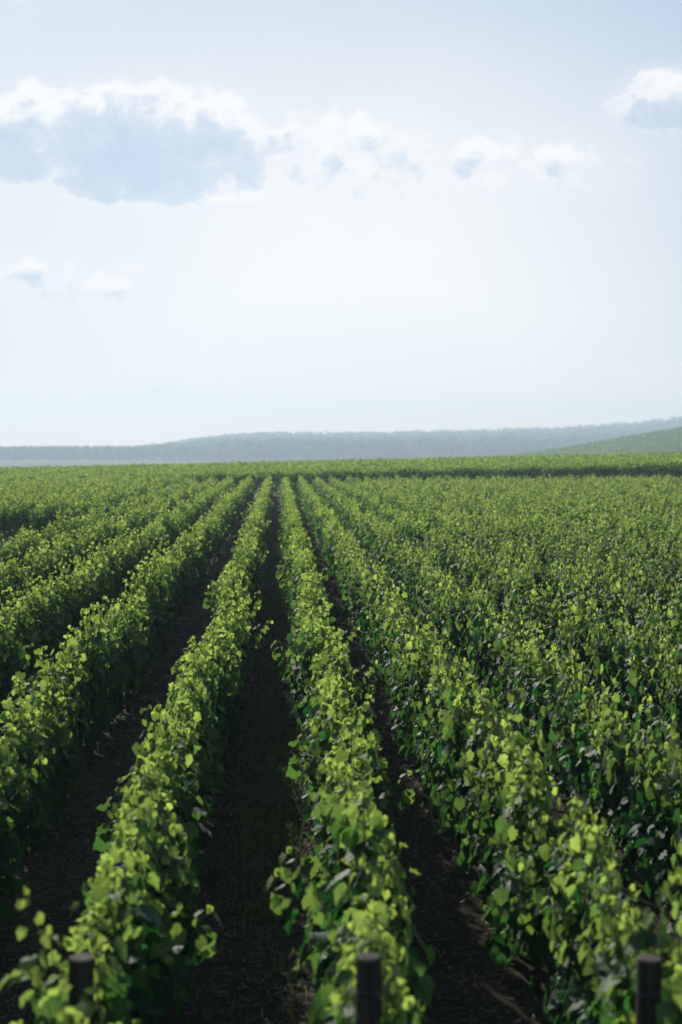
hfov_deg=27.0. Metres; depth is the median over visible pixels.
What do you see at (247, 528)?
grapevine
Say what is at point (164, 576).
grapevine
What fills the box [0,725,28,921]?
grapevine
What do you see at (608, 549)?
grapevine
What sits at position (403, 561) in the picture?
grapevine
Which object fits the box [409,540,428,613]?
grapevine
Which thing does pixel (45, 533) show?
grapevine
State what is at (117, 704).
grapevine
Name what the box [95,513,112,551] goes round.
grapevine
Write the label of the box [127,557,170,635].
grapevine
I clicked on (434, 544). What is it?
grapevine
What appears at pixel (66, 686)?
grapevine
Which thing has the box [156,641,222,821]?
grapevine
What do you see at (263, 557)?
grapevine
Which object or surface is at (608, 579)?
grapevine
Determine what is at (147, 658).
grapevine
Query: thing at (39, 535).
grapevine
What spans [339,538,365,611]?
grapevine
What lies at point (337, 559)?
grapevine
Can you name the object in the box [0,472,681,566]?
distant vines
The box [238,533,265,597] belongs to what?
grapevine
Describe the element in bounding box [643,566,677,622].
grapevine
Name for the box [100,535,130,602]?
grapevine
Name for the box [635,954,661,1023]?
end post
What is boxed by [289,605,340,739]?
grapevine
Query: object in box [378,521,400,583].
grapevine
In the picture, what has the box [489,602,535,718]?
grapevine
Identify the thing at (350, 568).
grapevine
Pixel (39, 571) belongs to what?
grapevine
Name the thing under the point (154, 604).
grapevine
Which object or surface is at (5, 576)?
grapevine
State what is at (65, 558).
grapevine
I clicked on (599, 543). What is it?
grapevine
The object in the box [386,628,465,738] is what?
grapevine
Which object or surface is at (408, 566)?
grapevine
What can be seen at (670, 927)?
grapevine
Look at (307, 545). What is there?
grapevine
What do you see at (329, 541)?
grapevine
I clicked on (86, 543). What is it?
grapevine
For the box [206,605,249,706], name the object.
grapevine
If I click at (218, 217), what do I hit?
sky
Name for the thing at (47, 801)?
grapevine
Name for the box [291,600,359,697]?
grapevine
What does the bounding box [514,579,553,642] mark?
grapevine
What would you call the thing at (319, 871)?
grapevine
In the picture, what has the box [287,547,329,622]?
grapevine
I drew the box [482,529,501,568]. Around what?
grapevine
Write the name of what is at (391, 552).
grapevine
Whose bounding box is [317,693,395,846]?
grapevine
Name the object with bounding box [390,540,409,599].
grapevine
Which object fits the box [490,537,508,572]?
grapevine
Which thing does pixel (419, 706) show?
grapevine
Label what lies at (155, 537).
grapevine
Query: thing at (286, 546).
grapevine
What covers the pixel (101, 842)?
grapevine
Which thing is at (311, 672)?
grapevine
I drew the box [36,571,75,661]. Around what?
grapevine
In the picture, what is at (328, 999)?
grapevine
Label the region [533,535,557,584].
grapevine
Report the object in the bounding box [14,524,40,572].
grapevine
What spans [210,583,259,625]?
grapevine
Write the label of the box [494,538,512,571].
grapevine
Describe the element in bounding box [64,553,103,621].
grapevine
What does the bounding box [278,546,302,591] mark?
grapevine
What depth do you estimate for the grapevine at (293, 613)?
21.95 m
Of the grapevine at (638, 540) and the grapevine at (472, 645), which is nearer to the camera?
the grapevine at (472, 645)
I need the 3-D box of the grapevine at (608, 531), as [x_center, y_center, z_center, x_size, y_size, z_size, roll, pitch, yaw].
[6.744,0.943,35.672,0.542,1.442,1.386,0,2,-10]
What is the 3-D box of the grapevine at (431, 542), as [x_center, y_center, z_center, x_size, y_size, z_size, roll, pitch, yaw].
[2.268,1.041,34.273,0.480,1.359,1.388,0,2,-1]
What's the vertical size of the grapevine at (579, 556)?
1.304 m
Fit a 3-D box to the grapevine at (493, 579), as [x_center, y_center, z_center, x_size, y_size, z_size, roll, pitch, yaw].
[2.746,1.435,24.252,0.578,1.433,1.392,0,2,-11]
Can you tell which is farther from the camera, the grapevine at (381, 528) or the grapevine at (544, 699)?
the grapevine at (381, 528)
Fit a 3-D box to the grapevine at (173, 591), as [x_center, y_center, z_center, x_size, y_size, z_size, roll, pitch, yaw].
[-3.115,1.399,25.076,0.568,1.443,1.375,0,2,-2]
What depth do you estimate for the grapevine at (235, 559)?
25.84 m
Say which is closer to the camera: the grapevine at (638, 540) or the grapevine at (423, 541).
the grapevine at (638, 540)
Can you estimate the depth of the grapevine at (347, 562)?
27.91 m
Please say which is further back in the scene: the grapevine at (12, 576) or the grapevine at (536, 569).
the grapevine at (536, 569)
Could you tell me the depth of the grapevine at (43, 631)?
19.13 m
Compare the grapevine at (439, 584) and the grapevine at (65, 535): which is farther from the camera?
the grapevine at (65, 535)
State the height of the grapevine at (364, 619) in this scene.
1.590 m
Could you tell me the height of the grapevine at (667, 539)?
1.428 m
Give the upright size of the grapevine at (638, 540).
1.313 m
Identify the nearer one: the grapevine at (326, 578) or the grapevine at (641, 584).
the grapevine at (641, 584)
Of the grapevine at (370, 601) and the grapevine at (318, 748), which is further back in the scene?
the grapevine at (370, 601)
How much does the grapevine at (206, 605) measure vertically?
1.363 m
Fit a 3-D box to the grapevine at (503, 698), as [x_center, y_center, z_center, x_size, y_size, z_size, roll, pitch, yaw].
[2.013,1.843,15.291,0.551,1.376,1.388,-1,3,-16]
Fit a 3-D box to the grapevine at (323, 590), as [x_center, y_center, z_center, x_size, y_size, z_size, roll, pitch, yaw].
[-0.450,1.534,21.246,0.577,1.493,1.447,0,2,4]
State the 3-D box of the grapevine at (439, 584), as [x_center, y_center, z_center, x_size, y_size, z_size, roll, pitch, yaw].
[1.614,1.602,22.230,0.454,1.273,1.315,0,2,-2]
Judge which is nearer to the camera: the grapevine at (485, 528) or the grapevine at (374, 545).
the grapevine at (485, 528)
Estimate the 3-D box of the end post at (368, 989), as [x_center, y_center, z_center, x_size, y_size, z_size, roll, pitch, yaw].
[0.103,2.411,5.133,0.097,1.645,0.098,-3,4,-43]
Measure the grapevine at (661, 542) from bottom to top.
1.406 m
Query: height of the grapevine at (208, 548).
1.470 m
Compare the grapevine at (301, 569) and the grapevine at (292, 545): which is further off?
the grapevine at (292, 545)
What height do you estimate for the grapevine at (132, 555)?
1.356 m
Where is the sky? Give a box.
[0,0,681,446]
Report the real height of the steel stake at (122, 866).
1.570 m
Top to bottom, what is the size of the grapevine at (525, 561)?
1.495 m
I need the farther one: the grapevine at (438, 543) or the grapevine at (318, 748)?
the grapevine at (438, 543)
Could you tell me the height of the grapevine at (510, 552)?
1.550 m
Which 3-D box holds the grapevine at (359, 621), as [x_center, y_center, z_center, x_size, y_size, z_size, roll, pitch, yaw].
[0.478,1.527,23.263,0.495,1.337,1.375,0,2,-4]
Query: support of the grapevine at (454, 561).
on the ground at (440, 967)
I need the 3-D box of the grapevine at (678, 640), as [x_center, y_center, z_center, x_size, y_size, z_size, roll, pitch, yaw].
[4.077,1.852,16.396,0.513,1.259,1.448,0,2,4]
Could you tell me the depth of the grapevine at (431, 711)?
12.51 m
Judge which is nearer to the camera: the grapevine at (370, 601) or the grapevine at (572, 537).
the grapevine at (370, 601)
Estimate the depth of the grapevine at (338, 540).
33.41 m
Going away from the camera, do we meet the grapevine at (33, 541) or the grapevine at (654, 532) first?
the grapevine at (33, 541)
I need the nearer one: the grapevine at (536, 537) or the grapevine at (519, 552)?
the grapevine at (519, 552)
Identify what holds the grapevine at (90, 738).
on the ground at (440, 967)
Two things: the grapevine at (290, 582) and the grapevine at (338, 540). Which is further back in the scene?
the grapevine at (338, 540)
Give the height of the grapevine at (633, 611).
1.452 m
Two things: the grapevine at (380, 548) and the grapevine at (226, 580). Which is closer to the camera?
the grapevine at (226, 580)
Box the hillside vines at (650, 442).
[439,426,681,458]
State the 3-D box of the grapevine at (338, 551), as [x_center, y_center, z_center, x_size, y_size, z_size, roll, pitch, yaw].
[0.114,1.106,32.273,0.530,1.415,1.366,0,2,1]
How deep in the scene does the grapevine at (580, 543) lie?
33.36 m
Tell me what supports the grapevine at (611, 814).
on the ground at (440, 967)
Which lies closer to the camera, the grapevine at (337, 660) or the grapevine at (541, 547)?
the grapevine at (337, 660)
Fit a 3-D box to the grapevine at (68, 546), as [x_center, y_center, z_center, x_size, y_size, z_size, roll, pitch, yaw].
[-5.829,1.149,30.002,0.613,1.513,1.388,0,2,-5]
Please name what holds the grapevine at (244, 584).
on the ground at (440, 967)
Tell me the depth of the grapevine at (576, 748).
11.30 m
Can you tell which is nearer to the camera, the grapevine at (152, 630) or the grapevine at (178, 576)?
the grapevine at (152, 630)
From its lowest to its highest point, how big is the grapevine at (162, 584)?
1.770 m
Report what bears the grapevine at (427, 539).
on the ground at (440, 967)
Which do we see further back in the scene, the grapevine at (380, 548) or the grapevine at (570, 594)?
the grapevine at (380, 548)
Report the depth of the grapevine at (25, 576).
24.92 m
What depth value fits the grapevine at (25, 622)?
18.08 m
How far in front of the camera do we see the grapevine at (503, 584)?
23.44 m
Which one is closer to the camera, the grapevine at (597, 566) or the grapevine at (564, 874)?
the grapevine at (564, 874)
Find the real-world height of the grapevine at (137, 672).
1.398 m
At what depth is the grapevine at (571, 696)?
12.20 m
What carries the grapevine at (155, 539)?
on the ground at (440, 967)
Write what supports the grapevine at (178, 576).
on the ground at (440, 967)
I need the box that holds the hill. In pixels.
[3,455,464,460]
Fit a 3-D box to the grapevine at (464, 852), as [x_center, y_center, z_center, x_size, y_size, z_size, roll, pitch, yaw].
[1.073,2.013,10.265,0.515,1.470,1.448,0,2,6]
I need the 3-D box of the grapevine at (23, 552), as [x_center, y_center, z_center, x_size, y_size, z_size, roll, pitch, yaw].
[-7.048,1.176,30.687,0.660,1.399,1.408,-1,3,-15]
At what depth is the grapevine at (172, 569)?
26.29 m
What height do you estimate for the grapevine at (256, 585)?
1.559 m
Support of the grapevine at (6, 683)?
on the ground at (440, 967)
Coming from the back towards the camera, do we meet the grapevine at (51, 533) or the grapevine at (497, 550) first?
the grapevine at (51, 533)
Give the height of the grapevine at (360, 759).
1.400 m
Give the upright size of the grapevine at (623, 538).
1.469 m
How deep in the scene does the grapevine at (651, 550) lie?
31.25 m
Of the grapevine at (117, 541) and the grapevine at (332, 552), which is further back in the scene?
the grapevine at (332, 552)
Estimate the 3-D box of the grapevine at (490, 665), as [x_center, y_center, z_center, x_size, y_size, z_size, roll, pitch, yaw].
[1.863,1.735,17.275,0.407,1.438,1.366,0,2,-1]
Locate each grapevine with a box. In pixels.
[0,534,22,582]
[0,554,22,607]
[0,557,28,615]
[0,578,42,699]
[0,590,23,704]
[0,615,29,725]
[0,676,62,855]
[0,704,47,880]
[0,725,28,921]
[0,886,139,1023]
[3,555,37,604]
[5,581,57,686]
[8,535,29,574]
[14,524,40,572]
[14,642,91,793]
[15,679,76,818]
[17,529,45,555]
[20,525,49,561]
[21,547,49,594]
[27,541,55,591]
[28,579,64,663]
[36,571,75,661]
[37,527,51,553]
[42,520,65,548]
[43,538,66,589]
[45,625,102,761]
[47,532,77,564]
[48,558,89,639]
[49,823,220,1023]
[52,534,74,583]
[55,530,79,575]
[64,526,93,575]
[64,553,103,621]
[65,563,96,630]
[72,595,113,751]
[73,524,94,561]
[75,523,96,552]
[75,542,115,621]
[82,774,185,1023]
[84,553,111,619]
[84,602,127,728]
[86,761,200,1005]
[87,519,105,552]
[88,539,117,603]
[93,731,206,916]
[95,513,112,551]
[98,536,130,593]
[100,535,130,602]
[101,598,148,708]
[102,545,123,603]
[102,592,149,685]
[110,592,148,696]
[114,528,145,577]
[120,536,139,592]
[122,567,167,662]
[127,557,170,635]
[128,589,160,668]
[129,527,148,581]
[132,699,211,892]
[133,549,173,627]
[136,525,156,571]
[136,541,174,644]
[142,519,169,561]
[148,548,181,620]
[151,527,160,548]
[152,667,221,851]
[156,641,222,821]
[161,552,180,623]
[165,545,198,609]
[165,547,185,609]
[167,536,194,602]
[171,635,228,785]
[176,527,204,592]
[176,530,207,598]
[182,522,209,580]
[189,525,211,559]
[189,634,240,767]
[193,524,206,573]
[195,620,243,738]
[201,617,242,705]
[202,565,247,625]
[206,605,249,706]
[207,570,246,621]
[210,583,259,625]
[212,562,262,624]
[216,597,272,681]
[217,553,253,605]
[218,566,247,600]
[223,547,261,622]
[230,536,260,612]
[232,520,262,556]
[232,533,261,597]
[232,560,252,625]
[236,519,263,556]
[237,526,255,548]
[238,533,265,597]
[239,529,263,585]
[242,536,268,569]
[266,762,424,1020]
[270,603,334,704]
[275,542,310,602]
[277,514,300,551]
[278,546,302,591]
[278,550,321,609]
[278,758,412,945]
[283,538,303,594]
[284,525,301,550]
[284,527,305,563]
[286,591,320,683]
[286,684,380,824]
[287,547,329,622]
[288,549,315,596]
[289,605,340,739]
[290,528,316,564]
[291,564,326,636]
[291,573,332,637]
[291,576,333,640]
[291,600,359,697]
[292,524,315,557]
[292,549,322,619]
[295,566,332,614]
[296,626,377,746]
[300,632,376,774]
[300,662,363,785]
[306,717,416,923]
[308,852,435,1023]
[314,909,419,1023]
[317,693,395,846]
[323,518,340,567]
[323,519,340,574]
[329,527,342,580]
[333,527,347,577]
[334,529,349,584]
[334,534,352,574]
[335,530,360,564]
[335,551,358,600]
[337,533,353,589]
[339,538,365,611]
[340,540,357,600]
[342,557,374,630]
[347,547,374,623]
[354,563,370,635]
[356,552,386,650]
[363,565,388,658]
[366,598,413,699]
[368,520,384,567]
[368,570,400,664]
[371,583,413,684]
[374,517,388,565]
[374,521,389,574]
[377,523,393,580]
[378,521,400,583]
[378,595,406,696]
[385,529,401,590]
[385,608,425,724]
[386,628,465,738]
[387,604,441,766]
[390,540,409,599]
[397,544,414,600]
[401,542,415,603]
[402,541,419,615]
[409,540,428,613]
[410,630,474,777]
[412,548,452,618]
[414,553,434,628]
[416,649,464,813]
[418,525,430,561]
[420,562,446,643]
[424,523,437,552]
[425,526,440,557]
[425,527,442,566]
[425,660,491,846]
[426,574,471,660]
[427,571,463,662]
[428,574,447,645]
[430,528,453,571]
[432,530,444,570]
[439,531,463,584]
[444,539,467,590]
[451,579,487,684]
[452,687,517,890]
[455,543,475,598]
[456,578,498,687]
[457,546,480,609]
[462,686,556,942]
[465,523,479,555]
[466,547,489,607]
[474,519,495,563]
[474,524,496,565]
[476,593,507,708]
[477,549,503,606]
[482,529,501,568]
[485,556,526,622]
[485,745,579,1000]
[488,549,516,632]
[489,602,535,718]
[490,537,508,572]
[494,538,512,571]
[499,621,574,731]
[500,529,518,575]
[500,629,557,760]
[504,558,540,633]
[504,562,525,637]
[507,517,526,551]
[512,536,527,573]
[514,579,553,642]
[515,635,581,789]
[516,547,548,599]
[518,538,537,571]
[518,817,681,1023]
[519,518,538,560]
[525,527,541,554]
[525,576,569,668]
[531,527,567,582]
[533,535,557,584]
[537,558,581,616]
[538,796,626,1023]
[545,603,600,677]
[546,648,610,808]
[550,538,574,570]
[550,558,576,607]
[552,524,569,549]
[554,541,581,580]
[555,577,594,687]
[558,559,587,615]
[558,600,624,714]
[563,678,626,850]
[564,525,579,555]
[571,545,589,573]
[572,562,605,627]
[574,532,587,559]
[577,546,607,593]
[578,526,596,559]
[580,688,665,883]
[581,540,603,572]
[586,533,609,564]
[588,561,621,629]
[592,521,619,553]
[594,694,681,928]
[595,842,681,1023]
[597,539,623,588]
[598,572,641,651]
[601,530,625,565]
[604,607,653,742]
[612,536,635,577]
[613,523,630,552]
[613,577,652,645]
[614,554,639,620]
[622,538,651,580]
[622,552,654,619]
[623,613,681,756]
[626,531,641,554]
[626,548,659,588]
[629,636,681,779]
[632,532,647,557]
[634,594,673,658]
[636,522,666,547]
[637,533,659,561]
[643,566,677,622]
[647,582,681,668]
[652,546,681,598]
[654,525,675,550]
[654,534,672,564]
[662,534,681,574]
[663,577,681,643]
[665,549,681,599]
[666,815,681,944]
[667,520,681,559]
[671,534,681,565]
[673,637,681,670]
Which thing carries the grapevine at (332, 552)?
on the ground at (440, 967)
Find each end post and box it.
[68,953,94,1023]
[355,952,381,1023]
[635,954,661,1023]
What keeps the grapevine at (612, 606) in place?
on the ground at (440, 967)
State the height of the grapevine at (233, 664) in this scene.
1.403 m
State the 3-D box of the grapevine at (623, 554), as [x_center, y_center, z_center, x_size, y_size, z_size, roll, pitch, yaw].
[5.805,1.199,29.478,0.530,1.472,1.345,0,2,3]
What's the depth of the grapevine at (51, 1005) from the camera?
5.06 m
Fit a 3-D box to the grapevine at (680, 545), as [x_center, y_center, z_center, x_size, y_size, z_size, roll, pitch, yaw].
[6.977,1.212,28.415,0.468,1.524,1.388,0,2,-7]
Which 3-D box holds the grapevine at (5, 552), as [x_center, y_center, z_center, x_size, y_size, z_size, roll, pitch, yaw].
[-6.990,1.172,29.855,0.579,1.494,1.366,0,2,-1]
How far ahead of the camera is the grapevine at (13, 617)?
17.07 m
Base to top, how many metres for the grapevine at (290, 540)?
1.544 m
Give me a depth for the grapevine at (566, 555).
29.20 m
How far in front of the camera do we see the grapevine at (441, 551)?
31.00 m
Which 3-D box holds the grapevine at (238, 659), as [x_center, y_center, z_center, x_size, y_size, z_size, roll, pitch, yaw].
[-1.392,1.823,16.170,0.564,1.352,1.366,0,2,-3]
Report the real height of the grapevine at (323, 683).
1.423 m
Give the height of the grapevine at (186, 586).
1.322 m
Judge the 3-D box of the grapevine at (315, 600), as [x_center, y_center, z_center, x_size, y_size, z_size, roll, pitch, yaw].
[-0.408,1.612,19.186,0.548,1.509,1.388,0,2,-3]
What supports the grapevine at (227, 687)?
on the ground at (440, 967)
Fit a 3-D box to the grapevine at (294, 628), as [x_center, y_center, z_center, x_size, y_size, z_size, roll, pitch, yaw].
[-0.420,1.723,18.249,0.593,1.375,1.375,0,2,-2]
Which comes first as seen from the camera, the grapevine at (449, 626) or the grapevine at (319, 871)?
the grapevine at (319, 871)
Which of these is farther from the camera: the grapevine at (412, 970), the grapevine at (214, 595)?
the grapevine at (214, 595)
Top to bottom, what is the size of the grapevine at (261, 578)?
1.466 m
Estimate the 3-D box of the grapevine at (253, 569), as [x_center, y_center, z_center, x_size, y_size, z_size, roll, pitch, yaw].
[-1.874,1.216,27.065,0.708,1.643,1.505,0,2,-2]
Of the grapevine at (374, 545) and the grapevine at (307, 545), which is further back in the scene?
the grapevine at (374, 545)
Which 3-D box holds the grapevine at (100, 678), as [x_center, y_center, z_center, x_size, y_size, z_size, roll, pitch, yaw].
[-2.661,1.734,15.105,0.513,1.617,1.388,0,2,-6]
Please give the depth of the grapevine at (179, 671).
12.91 m
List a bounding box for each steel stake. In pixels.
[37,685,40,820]
[120,864,125,973]
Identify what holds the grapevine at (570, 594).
on the ground at (440, 967)
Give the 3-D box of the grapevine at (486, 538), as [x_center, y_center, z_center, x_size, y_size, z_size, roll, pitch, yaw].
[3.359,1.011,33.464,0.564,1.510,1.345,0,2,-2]
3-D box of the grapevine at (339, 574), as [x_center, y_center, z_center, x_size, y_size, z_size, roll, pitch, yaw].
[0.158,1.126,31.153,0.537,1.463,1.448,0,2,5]
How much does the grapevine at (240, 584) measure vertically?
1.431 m
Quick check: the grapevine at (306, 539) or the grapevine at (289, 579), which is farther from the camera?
the grapevine at (306, 539)
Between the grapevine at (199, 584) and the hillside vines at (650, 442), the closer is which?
the grapevine at (199, 584)
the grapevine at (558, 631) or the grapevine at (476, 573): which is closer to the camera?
the grapevine at (558, 631)
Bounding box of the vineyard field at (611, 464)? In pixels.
[0,451,681,486]
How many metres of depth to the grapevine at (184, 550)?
29.07 m
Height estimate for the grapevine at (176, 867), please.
1.375 m
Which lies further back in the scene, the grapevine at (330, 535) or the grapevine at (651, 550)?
the grapevine at (330, 535)
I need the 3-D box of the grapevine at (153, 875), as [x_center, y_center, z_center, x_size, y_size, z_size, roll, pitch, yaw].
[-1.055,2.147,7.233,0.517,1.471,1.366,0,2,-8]
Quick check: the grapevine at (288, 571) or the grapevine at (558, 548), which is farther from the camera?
the grapevine at (558, 548)
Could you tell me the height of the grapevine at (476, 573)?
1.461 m
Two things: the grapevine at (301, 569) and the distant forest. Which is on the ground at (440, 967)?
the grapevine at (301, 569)
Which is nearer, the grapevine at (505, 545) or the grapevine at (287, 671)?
the grapevine at (287, 671)
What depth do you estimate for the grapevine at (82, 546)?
31.97 m
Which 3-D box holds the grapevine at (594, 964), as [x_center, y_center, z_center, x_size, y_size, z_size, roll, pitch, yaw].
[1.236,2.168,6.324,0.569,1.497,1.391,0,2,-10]
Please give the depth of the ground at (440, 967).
10.22 m
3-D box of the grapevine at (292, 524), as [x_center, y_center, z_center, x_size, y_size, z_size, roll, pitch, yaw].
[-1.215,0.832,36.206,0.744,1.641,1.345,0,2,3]
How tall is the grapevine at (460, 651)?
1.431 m
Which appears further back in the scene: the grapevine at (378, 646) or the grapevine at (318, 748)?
the grapevine at (378, 646)
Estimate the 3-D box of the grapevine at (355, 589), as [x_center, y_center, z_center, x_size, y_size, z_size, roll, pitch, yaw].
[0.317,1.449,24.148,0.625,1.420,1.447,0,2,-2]
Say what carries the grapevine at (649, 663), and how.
on the ground at (440, 967)
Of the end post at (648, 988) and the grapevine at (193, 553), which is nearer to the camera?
the end post at (648, 988)
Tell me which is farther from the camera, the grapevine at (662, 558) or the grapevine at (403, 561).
the grapevine at (403, 561)
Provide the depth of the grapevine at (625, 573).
24.41 m
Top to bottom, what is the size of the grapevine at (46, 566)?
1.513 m
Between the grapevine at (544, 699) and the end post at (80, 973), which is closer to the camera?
the end post at (80, 973)
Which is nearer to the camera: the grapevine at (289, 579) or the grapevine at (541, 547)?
the grapevine at (289, 579)
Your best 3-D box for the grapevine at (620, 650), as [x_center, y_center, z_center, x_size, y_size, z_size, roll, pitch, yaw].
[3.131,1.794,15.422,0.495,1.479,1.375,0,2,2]
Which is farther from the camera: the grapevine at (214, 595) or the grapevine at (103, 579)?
the grapevine at (103, 579)
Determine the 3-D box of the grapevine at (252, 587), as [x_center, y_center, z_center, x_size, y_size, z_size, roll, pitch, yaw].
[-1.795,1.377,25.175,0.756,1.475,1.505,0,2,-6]
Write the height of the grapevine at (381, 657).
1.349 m
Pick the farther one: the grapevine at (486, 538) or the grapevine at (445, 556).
the grapevine at (486, 538)
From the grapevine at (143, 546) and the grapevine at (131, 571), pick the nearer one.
the grapevine at (131, 571)
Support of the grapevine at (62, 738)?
on the ground at (440, 967)
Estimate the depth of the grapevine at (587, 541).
32.51 m
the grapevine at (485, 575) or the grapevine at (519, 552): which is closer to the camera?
the grapevine at (485, 575)
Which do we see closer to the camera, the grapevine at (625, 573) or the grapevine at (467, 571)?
the grapevine at (625, 573)
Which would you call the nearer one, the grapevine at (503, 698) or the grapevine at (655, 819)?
the grapevine at (655, 819)
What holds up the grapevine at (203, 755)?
on the ground at (440, 967)
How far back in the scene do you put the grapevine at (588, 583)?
22.52 m
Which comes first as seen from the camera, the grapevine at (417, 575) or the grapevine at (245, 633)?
the grapevine at (245, 633)
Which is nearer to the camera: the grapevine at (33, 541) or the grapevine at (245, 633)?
the grapevine at (245, 633)
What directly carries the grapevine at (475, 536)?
on the ground at (440, 967)
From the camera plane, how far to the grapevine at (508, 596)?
22.36 m
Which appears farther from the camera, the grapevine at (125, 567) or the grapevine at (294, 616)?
the grapevine at (125, 567)
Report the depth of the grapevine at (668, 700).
13.44 m
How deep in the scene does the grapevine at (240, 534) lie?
36.05 m
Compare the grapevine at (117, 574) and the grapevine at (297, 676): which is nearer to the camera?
the grapevine at (297, 676)
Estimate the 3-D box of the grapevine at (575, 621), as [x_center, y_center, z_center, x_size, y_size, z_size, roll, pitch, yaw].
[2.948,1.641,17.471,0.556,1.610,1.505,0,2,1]
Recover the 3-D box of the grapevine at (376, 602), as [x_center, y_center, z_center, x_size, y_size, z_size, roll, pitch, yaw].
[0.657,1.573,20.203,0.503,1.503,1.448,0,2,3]
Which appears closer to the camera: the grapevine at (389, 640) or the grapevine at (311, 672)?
the grapevine at (311, 672)
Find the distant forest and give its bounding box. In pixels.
[0,416,681,460]
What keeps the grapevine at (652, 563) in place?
on the ground at (440, 967)
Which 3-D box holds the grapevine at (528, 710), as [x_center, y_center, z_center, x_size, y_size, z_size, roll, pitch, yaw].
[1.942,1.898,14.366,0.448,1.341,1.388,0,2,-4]
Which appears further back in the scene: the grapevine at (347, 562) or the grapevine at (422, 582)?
the grapevine at (347, 562)
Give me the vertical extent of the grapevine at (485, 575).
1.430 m
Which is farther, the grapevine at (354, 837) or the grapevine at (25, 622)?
the grapevine at (25, 622)
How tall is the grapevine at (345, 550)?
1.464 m
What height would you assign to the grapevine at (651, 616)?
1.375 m
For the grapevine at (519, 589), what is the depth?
21.46 m
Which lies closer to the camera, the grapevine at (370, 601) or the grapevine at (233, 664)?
the grapevine at (233, 664)
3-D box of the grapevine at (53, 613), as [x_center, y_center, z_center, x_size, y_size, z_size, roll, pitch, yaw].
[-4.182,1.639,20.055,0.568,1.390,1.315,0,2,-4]
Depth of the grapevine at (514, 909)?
8.19 m
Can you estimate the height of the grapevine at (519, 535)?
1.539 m
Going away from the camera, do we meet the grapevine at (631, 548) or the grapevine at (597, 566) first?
the grapevine at (597, 566)
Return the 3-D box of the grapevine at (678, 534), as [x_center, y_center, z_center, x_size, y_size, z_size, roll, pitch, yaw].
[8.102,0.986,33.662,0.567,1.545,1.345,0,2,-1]
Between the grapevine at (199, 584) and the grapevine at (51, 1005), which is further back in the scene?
the grapevine at (199, 584)
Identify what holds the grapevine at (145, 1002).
on the ground at (440, 967)
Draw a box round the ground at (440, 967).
[0,459,681,1023]
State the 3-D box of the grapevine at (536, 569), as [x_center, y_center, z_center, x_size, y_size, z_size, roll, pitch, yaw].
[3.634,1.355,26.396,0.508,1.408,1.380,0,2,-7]
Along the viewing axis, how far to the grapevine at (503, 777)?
9.39 m
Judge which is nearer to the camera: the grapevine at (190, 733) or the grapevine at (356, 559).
the grapevine at (190, 733)
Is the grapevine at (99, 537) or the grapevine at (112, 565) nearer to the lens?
the grapevine at (112, 565)
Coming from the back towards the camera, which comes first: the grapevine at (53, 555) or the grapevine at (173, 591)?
the grapevine at (53, 555)
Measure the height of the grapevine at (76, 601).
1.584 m
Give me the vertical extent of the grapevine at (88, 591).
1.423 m
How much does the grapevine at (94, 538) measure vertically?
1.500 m
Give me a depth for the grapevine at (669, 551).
29.78 m
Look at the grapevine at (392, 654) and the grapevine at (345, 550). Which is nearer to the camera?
the grapevine at (392, 654)
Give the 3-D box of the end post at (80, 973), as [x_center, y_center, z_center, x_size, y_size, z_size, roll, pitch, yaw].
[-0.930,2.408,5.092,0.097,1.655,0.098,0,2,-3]
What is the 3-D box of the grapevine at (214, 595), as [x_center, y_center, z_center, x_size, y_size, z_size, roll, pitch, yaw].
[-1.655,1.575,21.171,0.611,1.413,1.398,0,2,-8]
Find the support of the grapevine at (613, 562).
on the ground at (440, 967)
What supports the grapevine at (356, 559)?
on the ground at (440, 967)
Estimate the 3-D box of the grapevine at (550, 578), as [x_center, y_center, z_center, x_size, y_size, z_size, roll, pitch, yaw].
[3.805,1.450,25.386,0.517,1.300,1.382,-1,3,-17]
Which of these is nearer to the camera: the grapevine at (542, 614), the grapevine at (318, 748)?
the grapevine at (318, 748)
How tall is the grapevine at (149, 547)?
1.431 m
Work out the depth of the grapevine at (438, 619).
21.28 m
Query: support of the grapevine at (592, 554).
on the ground at (440, 967)
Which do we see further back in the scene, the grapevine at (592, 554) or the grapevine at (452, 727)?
the grapevine at (592, 554)
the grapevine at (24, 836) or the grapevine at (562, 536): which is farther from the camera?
the grapevine at (562, 536)
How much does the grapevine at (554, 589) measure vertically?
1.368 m
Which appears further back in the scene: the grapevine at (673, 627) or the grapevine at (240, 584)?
the grapevine at (240, 584)
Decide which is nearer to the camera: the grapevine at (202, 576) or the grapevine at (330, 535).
the grapevine at (202, 576)
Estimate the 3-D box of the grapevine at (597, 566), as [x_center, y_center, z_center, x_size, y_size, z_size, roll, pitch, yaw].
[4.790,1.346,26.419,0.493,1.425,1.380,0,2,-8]
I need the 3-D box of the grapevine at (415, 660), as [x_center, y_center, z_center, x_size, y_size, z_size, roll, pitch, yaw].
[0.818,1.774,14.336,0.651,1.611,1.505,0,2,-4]
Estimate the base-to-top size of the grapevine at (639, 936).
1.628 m
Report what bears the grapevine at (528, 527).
on the ground at (440, 967)

